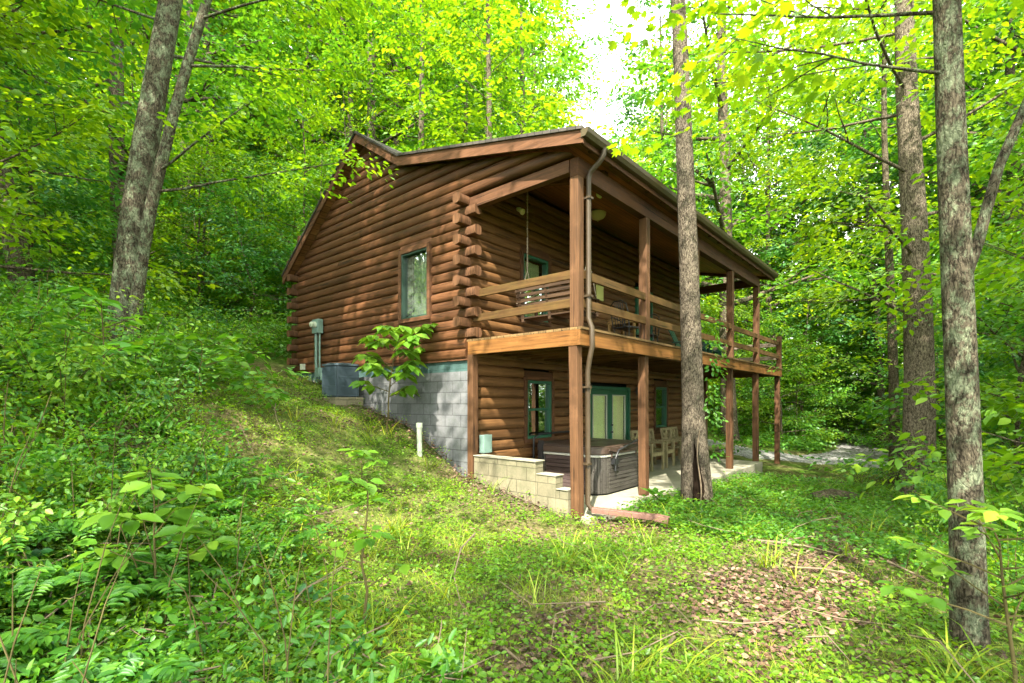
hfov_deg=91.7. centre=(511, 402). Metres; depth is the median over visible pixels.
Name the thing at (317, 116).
understory tree
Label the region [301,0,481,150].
forest tree
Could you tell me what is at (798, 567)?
fallen branch
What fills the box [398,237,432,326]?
window
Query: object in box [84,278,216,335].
leafy shrub
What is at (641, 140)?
forest tree
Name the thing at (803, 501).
ground cover
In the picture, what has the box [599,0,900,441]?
forest tree
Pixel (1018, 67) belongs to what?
forest tree
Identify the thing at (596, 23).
sky
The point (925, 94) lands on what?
forest tree
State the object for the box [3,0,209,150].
forest tree
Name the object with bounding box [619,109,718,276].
forest tree
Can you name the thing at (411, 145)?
forest tree
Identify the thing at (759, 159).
forest tree
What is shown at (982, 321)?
understory tree
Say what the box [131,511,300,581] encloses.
leafy shrub
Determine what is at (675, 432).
patio chair
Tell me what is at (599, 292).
wall panel
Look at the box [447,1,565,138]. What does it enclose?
forest tree
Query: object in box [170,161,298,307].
understory tree
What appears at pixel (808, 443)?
woodland undergrowth
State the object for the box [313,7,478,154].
forest tree
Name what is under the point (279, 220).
understory tree
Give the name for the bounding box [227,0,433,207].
forest tree
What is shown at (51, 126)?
understory tree
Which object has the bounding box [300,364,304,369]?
outlet box
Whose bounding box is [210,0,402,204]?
forest tree
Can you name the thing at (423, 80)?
tall tree
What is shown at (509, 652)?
fallen branch
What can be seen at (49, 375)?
leafy shrub
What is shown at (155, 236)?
understory tree
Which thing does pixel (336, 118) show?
understory tree
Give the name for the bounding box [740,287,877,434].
understory tree
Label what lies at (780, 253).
forest tree
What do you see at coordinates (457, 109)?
forest tree
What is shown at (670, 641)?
fallen branch
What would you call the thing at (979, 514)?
broadleaf sapling
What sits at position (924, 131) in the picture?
forest tree
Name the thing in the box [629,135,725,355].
understory tree
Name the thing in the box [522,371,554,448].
window
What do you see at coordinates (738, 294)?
understory tree
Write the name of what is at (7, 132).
understory tree
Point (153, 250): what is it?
understory tree
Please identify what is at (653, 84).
forest tree
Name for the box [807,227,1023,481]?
understory tree
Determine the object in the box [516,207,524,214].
floodlight
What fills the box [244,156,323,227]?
understory tree
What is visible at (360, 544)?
broadleaf sapling
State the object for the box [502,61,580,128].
forest tree
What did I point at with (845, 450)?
driveway
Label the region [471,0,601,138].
forest tree
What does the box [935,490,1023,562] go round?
leafy shrub
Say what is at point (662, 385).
window
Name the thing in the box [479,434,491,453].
utility box
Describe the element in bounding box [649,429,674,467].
patio chair
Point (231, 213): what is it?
understory tree
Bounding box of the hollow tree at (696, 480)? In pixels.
[662,0,738,506]
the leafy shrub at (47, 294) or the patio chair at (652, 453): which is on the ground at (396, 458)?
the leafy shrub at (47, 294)
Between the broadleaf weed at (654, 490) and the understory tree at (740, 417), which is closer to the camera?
the broadleaf weed at (654, 490)
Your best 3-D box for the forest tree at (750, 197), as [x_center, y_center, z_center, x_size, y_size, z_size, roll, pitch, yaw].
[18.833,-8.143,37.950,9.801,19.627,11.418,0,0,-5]
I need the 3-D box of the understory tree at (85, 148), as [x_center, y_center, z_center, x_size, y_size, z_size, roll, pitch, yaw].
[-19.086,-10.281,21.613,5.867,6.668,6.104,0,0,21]
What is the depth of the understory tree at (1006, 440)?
15.34 m
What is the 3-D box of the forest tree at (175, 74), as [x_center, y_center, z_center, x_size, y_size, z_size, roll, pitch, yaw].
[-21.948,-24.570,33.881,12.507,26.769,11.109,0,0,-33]
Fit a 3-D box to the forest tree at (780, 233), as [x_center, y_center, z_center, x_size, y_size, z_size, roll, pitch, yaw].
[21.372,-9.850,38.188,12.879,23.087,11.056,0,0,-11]
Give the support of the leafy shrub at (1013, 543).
on the ground at (396, 458)
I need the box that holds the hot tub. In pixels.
[533,430,637,495]
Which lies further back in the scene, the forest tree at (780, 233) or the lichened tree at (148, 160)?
the forest tree at (780, 233)
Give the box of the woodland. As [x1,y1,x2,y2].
[22,0,999,446]
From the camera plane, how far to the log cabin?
9.38 m
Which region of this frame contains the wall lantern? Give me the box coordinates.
[582,383,592,393]
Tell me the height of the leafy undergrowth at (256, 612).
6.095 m
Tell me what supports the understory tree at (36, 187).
on the ground at (396, 458)
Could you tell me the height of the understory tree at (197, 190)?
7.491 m
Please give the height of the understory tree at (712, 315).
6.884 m
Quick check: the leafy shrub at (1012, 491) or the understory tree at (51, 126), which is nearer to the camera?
the leafy shrub at (1012, 491)
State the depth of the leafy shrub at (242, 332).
11.87 m
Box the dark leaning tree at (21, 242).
[0,0,232,299]
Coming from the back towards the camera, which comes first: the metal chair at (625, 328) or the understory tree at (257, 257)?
the understory tree at (257, 257)
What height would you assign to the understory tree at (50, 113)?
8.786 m
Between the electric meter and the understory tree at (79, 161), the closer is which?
the electric meter
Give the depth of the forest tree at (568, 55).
48.55 m
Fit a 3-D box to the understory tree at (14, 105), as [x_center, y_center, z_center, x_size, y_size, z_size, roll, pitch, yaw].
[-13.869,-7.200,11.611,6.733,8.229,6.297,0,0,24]
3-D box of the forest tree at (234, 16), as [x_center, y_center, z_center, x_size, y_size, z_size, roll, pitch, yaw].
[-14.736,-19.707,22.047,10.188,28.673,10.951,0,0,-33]
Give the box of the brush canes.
[0,275,1023,682]
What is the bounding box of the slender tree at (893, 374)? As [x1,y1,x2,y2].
[691,0,1023,483]
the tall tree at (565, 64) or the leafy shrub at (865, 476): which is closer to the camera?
the leafy shrub at (865, 476)
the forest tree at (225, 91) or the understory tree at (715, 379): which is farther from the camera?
the forest tree at (225, 91)
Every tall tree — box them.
[277,0,550,169]
[332,0,618,151]
[366,0,548,142]
[430,0,616,133]
[573,0,753,304]
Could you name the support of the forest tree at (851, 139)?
on the ground at (396, 458)
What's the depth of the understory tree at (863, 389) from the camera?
27.51 m
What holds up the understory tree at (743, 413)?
on the ground at (396, 458)
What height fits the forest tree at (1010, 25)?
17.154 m
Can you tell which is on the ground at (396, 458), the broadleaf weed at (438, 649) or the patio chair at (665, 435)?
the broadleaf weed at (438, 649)
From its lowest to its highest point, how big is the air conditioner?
0.997 m
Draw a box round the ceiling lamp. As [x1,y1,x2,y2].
[591,209,605,221]
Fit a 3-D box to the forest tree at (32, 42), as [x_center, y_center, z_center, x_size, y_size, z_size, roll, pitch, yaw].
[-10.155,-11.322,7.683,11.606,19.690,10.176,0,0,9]
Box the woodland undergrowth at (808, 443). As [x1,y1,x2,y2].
[0,205,1023,535]
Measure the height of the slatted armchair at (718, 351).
0.983 m
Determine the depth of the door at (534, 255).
9.85 m
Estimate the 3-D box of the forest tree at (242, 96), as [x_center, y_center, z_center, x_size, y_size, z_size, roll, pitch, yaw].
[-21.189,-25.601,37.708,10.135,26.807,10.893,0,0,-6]
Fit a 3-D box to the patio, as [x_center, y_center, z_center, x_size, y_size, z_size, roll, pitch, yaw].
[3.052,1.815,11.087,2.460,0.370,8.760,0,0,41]
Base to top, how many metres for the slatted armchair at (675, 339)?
0.983 m
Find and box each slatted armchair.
[668,330,707,351]
[702,342,721,354]
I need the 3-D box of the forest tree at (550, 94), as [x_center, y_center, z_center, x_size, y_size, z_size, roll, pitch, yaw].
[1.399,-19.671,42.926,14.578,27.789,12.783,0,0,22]
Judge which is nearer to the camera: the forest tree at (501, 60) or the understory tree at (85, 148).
the understory tree at (85, 148)
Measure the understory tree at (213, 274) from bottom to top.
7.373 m
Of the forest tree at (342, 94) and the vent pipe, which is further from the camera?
the forest tree at (342, 94)
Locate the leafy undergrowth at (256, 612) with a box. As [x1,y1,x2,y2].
[0,262,1023,682]
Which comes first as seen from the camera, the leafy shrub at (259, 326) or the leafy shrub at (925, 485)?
the leafy shrub at (925, 485)
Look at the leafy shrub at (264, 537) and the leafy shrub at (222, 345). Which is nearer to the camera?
the leafy shrub at (264, 537)
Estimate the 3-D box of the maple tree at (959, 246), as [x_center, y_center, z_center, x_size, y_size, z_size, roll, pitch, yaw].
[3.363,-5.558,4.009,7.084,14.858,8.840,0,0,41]
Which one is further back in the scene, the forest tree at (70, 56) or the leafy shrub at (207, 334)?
the forest tree at (70, 56)
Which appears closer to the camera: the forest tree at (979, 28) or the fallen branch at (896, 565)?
the fallen branch at (896, 565)
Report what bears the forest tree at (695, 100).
on the ground at (396, 458)
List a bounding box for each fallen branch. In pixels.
[453,533,475,623]
[502,646,526,666]
[655,635,682,682]
[746,536,850,559]
[789,566,861,576]
[886,560,944,588]
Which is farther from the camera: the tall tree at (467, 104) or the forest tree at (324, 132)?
the forest tree at (324, 132)
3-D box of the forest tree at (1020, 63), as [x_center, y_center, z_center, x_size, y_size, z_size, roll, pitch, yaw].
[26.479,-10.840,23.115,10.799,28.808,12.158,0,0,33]
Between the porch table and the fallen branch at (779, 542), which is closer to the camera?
the fallen branch at (779, 542)
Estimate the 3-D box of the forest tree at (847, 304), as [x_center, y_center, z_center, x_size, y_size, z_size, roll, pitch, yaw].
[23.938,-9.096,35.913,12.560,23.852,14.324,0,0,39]
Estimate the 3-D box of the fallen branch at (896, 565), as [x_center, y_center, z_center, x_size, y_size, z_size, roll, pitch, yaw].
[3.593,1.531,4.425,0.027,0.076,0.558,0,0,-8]
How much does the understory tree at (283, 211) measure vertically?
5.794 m
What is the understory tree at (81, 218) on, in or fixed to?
on the ground at (396, 458)
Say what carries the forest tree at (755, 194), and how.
on the ground at (396, 458)
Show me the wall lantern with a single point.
(583, 390)
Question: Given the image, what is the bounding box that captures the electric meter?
[309,319,322,382]
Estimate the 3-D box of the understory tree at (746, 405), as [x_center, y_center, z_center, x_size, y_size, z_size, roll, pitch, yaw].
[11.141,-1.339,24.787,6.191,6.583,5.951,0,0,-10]
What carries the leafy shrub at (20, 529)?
on the ground at (396, 458)
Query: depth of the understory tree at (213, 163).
16.48 m
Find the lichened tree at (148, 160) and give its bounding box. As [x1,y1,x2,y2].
[13,0,408,358]
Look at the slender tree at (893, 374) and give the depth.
12.59 m
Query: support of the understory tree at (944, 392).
on the ground at (396, 458)
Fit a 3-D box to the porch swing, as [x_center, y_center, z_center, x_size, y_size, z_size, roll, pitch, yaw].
[0.738,-2.640,8.470,1.350,2.480,0.646,0,0,41]
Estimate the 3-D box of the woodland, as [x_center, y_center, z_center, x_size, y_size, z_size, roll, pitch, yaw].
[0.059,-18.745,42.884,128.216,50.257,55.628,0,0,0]
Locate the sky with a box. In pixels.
[70,0,1015,313]
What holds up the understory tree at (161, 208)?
on the ground at (396, 458)
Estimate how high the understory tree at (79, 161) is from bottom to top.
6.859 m
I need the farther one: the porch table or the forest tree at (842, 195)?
the forest tree at (842, 195)
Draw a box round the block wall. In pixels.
[473,454,571,519]
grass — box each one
[0,353,1023,682]
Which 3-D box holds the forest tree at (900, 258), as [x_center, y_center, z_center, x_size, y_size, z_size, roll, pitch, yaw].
[27.693,-10.150,35.075,11.456,26.586,10.175,0,0,21]
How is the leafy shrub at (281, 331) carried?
on the ground at (396, 458)
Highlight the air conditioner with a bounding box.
[320,363,362,404]
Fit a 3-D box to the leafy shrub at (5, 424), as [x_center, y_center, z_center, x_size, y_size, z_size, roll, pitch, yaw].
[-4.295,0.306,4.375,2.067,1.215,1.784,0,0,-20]
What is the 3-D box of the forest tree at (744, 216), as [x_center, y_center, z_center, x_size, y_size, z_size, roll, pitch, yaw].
[15.975,-12.767,35.047,10.336,28.490,9.616,0,0,35]
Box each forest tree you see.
[0,0,196,133]
[0,0,307,260]
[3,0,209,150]
[4,0,102,171]
[24,0,266,245]
[32,0,320,253]
[47,0,292,222]
[67,0,296,275]
[83,0,289,167]
[171,0,346,226]
[174,0,297,240]
[201,1,297,220]
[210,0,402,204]
[222,6,342,175]
[226,0,484,224]
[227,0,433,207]
[246,11,362,140]
[250,4,388,165]
[262,13,407,181]
[289,0,506,169]
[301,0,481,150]
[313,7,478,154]
[322,35,470,146]
[357,0,519,151]
[388,7,515,146]
[399,0,607,147]
[401,80,531,141]
[414,8,550,146]
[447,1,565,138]
[454,39,557,134]
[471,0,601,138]
[479,9,613,140]
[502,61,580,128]
[519,2,593,125]
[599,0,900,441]
[603,53,747,335]
[604,93,713,191]
[617,38,750,321]
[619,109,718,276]
[621,25,817,392]
[650,3,817,416]
[667,146,785,387]
[691,0,880,430]
[694,75,808,338]
[710,22,896,414]
[715,109,856,375]
[715,151,834,363]
[734,194,832,380]
[740,37,932,427]
[750,29,998,449]
[764,90,902,434]
[782,0,987,444]
[784,0,931,437]
[794,87,1020,396]
[800,0,1023,451]
[820,81,984,429]
[821,36,1023,386]
[822,0,1023,447]
[823,15,1004,328]
[838,6,1023,391]
[852,0,1023,439]
[855,2,1017,351]
[871,73,1018,310]
[881,0,1023,364]
[892,0,1023,51]
[918,0,1023,356]
[931,0,1023,222]
[966,24,1022,358]
[982,10,1022,37]
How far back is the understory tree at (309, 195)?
15.88 m
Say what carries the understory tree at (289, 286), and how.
on the ground at (396, 458)
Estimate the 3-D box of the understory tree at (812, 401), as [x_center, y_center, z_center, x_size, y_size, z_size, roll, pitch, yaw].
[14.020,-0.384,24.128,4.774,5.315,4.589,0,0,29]
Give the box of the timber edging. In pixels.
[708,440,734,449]
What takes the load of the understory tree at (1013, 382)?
on the ground at (396, 458)
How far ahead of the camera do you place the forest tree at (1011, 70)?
19.30 m
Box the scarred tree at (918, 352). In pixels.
[641,0,1023,500]
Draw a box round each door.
[591,389,609,438]
[610,390,627,439]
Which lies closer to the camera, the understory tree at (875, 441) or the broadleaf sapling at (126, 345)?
the broadleaf sapling at (126, 345)
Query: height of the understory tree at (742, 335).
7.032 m
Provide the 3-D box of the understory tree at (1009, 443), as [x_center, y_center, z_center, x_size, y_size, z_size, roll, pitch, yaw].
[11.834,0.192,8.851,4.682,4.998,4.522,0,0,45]
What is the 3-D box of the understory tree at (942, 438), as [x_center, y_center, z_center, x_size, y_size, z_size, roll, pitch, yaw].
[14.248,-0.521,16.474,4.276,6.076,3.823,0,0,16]
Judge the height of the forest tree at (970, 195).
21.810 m
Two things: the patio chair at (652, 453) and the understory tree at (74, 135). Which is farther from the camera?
the understory tree at (74, 135)
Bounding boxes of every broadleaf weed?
[416,643,467,680]
[642,487,669,504]
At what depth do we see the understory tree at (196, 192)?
19.76 m
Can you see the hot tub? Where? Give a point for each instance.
(614, 467)
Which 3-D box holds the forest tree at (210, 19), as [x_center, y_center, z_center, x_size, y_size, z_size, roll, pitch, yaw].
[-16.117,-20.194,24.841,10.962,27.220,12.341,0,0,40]
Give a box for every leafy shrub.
[0,232,87,303]
[0,260,176,342]
[0,272,135,350]
[0,319,150,424]
[0,366,171,500]
[0,453,178,568]
[14,276,206,359]
[23,421,212,510]
[25,264,179,334]
[35,314,245,385]
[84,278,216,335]
[111,412,240,482]
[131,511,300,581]
[141,313,268,353]
[142,317,256,371]
[181,301,290,353]
[204,301,296,348]
[258,304,295,344]
[826,455,899,491]
[893,469,1007,505]
[905,499,1023,611]
[931,468,1023,531]
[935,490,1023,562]
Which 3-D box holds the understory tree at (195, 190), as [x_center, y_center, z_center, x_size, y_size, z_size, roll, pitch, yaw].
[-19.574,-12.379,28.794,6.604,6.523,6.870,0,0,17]
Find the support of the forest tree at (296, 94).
on the ground at (396, 458)
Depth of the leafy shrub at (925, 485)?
8.66 m
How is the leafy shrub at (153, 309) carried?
on the ground at (396, 458)
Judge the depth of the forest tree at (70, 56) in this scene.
29.25 m
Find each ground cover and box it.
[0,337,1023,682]
[598,471,1023,591]
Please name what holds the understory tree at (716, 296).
on the ground at (396, 458)
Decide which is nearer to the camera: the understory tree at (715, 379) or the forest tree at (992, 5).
the forest tree at (992, 5)
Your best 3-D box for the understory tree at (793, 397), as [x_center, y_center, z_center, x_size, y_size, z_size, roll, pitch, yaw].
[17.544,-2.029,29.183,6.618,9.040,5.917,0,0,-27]
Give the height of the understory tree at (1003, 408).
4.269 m
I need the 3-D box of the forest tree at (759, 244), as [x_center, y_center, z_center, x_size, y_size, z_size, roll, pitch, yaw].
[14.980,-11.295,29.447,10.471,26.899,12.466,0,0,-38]
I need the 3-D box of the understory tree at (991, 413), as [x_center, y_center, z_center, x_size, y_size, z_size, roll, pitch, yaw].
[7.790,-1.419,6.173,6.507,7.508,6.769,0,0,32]
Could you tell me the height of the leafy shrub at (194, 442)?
0.841 m
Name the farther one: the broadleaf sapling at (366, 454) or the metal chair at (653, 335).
the metal chair at (653, 335)
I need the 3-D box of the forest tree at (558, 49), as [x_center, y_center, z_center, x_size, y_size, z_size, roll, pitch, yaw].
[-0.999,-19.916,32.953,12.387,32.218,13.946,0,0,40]
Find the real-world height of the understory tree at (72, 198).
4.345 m
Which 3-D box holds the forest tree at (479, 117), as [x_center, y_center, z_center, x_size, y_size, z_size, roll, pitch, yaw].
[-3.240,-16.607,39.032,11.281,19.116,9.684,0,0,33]
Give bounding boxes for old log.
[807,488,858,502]
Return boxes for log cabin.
[281,125,782,523]
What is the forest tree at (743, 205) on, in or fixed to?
on the ground at (396, 458)
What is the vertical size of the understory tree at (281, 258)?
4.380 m
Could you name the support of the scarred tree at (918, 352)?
on the ground at (396, 458)
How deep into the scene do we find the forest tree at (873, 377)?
31.39 m
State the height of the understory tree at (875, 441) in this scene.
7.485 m
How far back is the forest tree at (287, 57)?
36.64 m
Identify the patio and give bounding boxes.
[573,456,762,524]
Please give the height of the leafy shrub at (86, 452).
0.902 m
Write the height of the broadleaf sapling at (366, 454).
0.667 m
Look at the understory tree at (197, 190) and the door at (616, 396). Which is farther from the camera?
the understory tree at (197, 190)
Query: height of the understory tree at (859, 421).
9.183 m
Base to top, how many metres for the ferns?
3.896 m
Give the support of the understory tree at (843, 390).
on the ground at (396, 458)
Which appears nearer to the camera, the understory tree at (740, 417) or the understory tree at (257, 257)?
the understory tree at (257, 257)
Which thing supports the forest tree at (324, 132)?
on the ground at (396, 458)
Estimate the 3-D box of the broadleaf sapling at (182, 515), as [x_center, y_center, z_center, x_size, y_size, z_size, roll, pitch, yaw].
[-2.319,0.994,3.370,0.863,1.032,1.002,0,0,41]
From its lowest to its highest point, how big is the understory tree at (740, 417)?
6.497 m
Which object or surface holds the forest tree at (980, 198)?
on the ground at (396, 458)
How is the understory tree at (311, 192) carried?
on the ground at (396, 458)
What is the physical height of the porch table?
0.710 m
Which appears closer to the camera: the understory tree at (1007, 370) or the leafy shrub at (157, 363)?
the leafy shrub at (157, 363)
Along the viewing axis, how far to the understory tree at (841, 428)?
30.08 m
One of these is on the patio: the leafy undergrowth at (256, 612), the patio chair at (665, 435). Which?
the patio chair at (665, 435)
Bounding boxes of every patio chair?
[630,430,664,471]
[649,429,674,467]
[660,427,680,464]
[671,426,681,458]
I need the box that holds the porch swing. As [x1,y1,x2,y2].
[515,192,599,325]
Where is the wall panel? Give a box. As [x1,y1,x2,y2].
[596,284,603,300]
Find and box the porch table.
[605,318,638,336]
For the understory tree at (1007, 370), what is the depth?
13.45 m
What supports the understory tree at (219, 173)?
on the ground at (396, 458)
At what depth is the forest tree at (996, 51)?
19.56 m
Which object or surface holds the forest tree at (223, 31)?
on the ground at (396, 458)
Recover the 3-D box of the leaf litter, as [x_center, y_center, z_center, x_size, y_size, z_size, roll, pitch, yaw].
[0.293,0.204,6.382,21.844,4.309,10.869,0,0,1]
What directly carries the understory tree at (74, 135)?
on the ground at (396, 458)
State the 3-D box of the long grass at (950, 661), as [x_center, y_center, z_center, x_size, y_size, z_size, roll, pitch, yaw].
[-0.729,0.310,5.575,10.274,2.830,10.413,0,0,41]
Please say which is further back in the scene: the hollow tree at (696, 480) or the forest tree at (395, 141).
the forest tree at (395, 141)
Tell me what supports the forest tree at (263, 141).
on the ground at (396, 458)
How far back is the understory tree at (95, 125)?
8.20 m
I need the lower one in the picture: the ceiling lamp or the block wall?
the block wall
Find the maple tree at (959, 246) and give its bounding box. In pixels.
[605,0,1023,653]
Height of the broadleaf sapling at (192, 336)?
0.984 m
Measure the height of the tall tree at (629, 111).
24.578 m
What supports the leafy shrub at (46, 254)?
on the ground at (396, 458)
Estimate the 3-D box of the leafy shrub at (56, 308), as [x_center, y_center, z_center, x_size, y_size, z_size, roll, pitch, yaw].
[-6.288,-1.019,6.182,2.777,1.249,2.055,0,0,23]
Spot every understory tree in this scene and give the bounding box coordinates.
[0,0,220,315]
[0,12,59,212]
[0,17,122,270]
[0,22,105,255]
[0,62,87,230]
[0,68,172,292]
[1,24,56,200]
[2,52,106,255]
[6,48,110,239]
[11,69,107,223]
[14,81,170,216]
[15,48,83,190]
[21,97,176,254]
[25,146,111,248]
[34,165,111,268]
[38,48,295,299]
[44,29,233,287]
[66,67,197,265]
[71,126,216,264]
[146,124,269,311]
[149,116,248,288]
[153,138,314,311]
[156,179,295,331]
[160,120,231,246]
[164,147,233,230]
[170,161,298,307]
[176,153,296,296]
[178,120,259,245]
[210,48,339,301]
[220,143,346,320]
[236,162,315,304]
[237,137,298,223]
[241,180,300,263]
[243,199,310,313]
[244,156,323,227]
[259,144,336,250]
[261,216,303,310]
[269,184,323,317]
[275,74,409,201]
[622,138,651,167]
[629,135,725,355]
[699,209,751,407]
[700,300,743,409]
[701,288,773,415]
[701,313,719,418]
[702,305,799,433]
[707,314,808,433]
[708,379,749,419]
[718,312,872,442]
[736,261,882,433]
[737,348,790,419]
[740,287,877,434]
[750,338,858,444]
[764,294,873,425]
[787,345,870,433]
[795,318,902,443]
[800,104,1023,494]
[804,297,941,439]
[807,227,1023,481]
[827,253,1023,451]
[833,51,1023,522]
[846,279,1016,451]
[869,296,1001,455]
[876,229,1023,474]
[887,179,1023,491]
[899,316,998,449]
[979,359,1023,460]
[989,396,1023,448]
[995,390,1023,469]
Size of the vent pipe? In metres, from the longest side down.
0.840 x 0.112 x 0.109 m
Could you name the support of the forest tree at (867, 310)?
on the ground at (396, 458)
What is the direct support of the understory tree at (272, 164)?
on the ground at (396, 458)
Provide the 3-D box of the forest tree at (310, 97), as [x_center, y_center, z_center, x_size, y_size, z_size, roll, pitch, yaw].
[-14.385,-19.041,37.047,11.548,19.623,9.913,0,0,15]
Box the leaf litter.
[0,369,1023,682]
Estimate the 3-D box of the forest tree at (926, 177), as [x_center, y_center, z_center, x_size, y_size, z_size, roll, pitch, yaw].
[30.988,-12.343,36.591,12.305,31.520,13.226,0,0,-18]
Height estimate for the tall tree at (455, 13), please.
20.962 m
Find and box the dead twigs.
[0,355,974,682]
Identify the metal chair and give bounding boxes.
[610,300,638,335]
[636,314,659,341]
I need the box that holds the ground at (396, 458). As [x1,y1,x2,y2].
[0,182,1023,682]
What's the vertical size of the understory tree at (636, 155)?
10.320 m
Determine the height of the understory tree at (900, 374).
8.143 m
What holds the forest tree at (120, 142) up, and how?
on the ground at (396, 458)
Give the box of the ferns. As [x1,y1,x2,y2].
[0,320,343,682]
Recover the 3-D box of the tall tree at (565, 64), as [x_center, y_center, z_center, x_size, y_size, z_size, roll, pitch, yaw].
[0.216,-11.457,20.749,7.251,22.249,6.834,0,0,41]
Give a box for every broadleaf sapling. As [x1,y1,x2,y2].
[26,285,168,423]
[71,469,243,600]
[148,333,246,401]
[314,475,421,635]
[330,448,391,489]
[349,323,438,429]
[874,492,1023,682]
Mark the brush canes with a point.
(190, 603)
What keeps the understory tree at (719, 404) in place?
on the ground at (396, 458)
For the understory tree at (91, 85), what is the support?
on the ground at (396, 458)
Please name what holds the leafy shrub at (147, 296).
on the ground at (396, 458)
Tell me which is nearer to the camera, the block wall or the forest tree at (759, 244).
the block wall
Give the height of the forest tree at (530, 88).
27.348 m
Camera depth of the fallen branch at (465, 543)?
4.43 m
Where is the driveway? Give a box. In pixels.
[708,431,887,467]
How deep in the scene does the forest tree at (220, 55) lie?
26.25 m
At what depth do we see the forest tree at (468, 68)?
36.32 m
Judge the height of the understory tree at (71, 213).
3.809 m
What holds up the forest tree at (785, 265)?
on the ground at (396, 458)
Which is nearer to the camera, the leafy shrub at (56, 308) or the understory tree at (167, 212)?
the leafy shrub at (56, 308)
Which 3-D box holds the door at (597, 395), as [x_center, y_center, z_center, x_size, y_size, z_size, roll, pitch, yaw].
[2.018,0.651,11.641,0.112,1.898,0.891,0,0,41]
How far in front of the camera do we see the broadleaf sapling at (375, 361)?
8.63 m
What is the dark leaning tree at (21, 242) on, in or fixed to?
on the ground at (396, 458)
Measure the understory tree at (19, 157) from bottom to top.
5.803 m
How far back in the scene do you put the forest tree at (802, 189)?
41.16 m
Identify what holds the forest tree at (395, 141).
on the ground at (396, 458)
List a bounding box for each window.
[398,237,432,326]
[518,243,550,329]
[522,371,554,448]
[652,380,668,433]
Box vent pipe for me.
[416,423,422,455]
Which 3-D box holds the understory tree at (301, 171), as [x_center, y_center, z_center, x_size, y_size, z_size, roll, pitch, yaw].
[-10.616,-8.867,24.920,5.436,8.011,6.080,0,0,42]
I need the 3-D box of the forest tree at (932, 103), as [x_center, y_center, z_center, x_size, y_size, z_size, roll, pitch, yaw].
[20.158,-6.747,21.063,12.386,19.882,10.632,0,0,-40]
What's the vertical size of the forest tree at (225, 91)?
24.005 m
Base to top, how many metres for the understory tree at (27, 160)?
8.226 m

